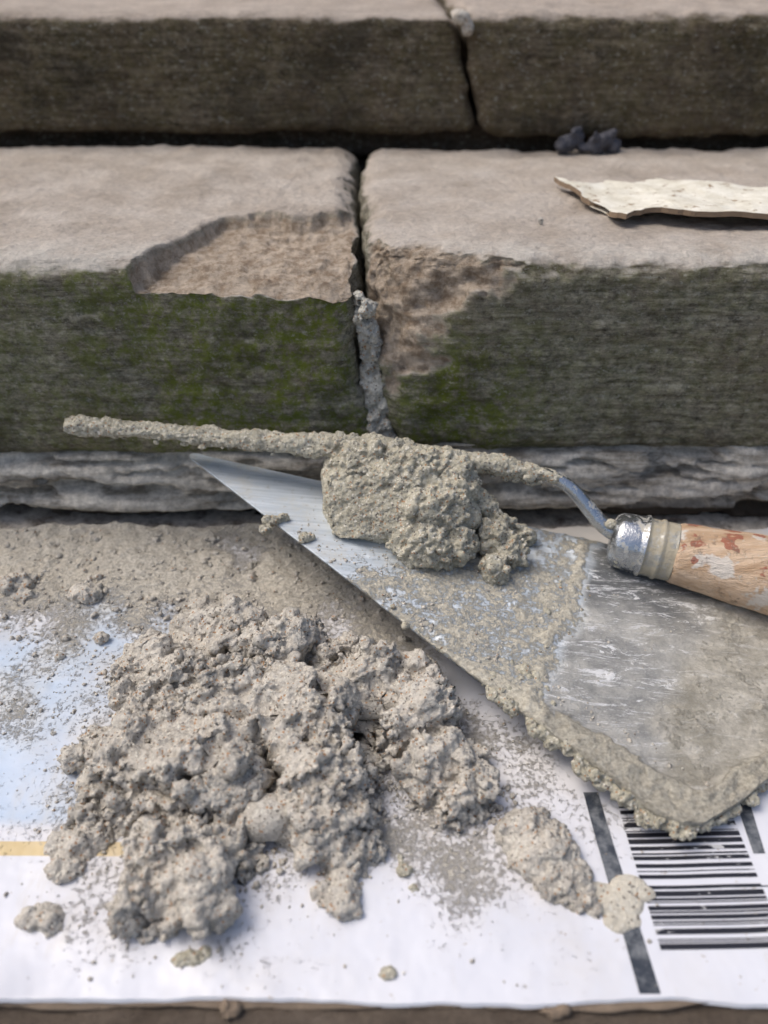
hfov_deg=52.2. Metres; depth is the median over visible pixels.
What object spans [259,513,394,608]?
mortar clod
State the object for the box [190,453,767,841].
brick trowel
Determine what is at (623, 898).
mortar clod
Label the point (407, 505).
mortar lump
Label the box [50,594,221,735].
mortar clod
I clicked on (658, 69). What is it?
stone step block
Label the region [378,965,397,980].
mortar clod
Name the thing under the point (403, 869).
mortar clod
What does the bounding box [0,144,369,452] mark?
stone step block
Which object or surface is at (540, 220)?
mortar clod
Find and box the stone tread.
[0,505,767,1023]
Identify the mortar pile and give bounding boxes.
[43,593,500,944]
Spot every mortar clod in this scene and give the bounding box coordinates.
[0,567,38,601]
[14,901,65,938]
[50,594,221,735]
[65,579,103,605]
[170,945,211,967]
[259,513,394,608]
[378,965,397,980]
[396,854,419,892]
[492,806,602,918]
[537,217,542,224]
[594,874,655,933]
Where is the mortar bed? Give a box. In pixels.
[0,442,767,516]
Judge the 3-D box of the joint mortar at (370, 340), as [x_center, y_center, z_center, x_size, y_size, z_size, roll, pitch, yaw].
[-0.003,-0.068,0.435,0.027,0.111,0.030,-18,40,-23]
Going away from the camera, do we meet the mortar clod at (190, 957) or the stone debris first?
the mortar clod at (190, 957)
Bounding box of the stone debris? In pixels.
[554,126,621,154]
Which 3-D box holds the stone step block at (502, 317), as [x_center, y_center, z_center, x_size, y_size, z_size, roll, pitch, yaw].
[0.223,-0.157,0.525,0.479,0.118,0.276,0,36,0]
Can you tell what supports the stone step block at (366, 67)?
on the stone step foundation at (362, 160)
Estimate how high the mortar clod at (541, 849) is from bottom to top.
0.013 m
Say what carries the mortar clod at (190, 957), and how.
on the cardboard sheet
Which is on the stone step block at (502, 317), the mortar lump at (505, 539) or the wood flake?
the wood flake
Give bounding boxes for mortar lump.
[320,431,482,571]
[475,486,536,586]
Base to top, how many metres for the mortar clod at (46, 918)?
0.007 m
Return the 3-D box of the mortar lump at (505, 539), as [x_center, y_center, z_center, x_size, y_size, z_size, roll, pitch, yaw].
[0.060,0.011,0.401,0.042,0.035,0.054,0,36,0]
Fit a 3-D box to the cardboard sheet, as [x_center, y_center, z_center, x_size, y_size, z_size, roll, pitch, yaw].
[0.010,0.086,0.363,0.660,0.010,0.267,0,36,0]
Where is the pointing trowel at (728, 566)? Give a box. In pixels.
[63,414,767,614]
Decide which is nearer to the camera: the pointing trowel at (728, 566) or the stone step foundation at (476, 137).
the pointing trowel at (728, 566)
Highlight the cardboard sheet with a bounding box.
[0,521,767,1020]
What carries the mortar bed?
on the stone tread
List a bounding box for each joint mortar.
[352,290,396,438]
[450,9,473,36]
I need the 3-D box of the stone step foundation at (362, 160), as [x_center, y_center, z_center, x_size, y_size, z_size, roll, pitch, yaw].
[0.050,-0.402,1.046,1.306,0.319,0.805,0,36,0]
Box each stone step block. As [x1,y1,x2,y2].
[0,0,474,134]
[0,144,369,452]
[358,147,767,449]
[437,0,767,138]
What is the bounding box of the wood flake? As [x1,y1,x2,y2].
[554,177,767,219]
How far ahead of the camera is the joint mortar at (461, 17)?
0.54 m
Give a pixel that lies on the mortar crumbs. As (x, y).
(250, 576)
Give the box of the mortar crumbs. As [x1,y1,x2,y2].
[0,510,767,989]
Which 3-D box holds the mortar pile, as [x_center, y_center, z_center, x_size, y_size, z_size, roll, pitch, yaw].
[-0.045,0.092,0.327,0.185,0.033,0.166,0,36,0]
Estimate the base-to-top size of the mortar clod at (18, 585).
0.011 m
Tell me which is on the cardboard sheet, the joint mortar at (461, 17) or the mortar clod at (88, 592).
the mortar clod at (88, 592)
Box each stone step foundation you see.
[0,119,767,155]
[353,106,476,180]
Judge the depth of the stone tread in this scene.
0.26 m
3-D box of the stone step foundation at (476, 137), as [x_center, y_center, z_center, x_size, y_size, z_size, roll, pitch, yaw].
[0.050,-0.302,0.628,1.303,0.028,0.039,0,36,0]

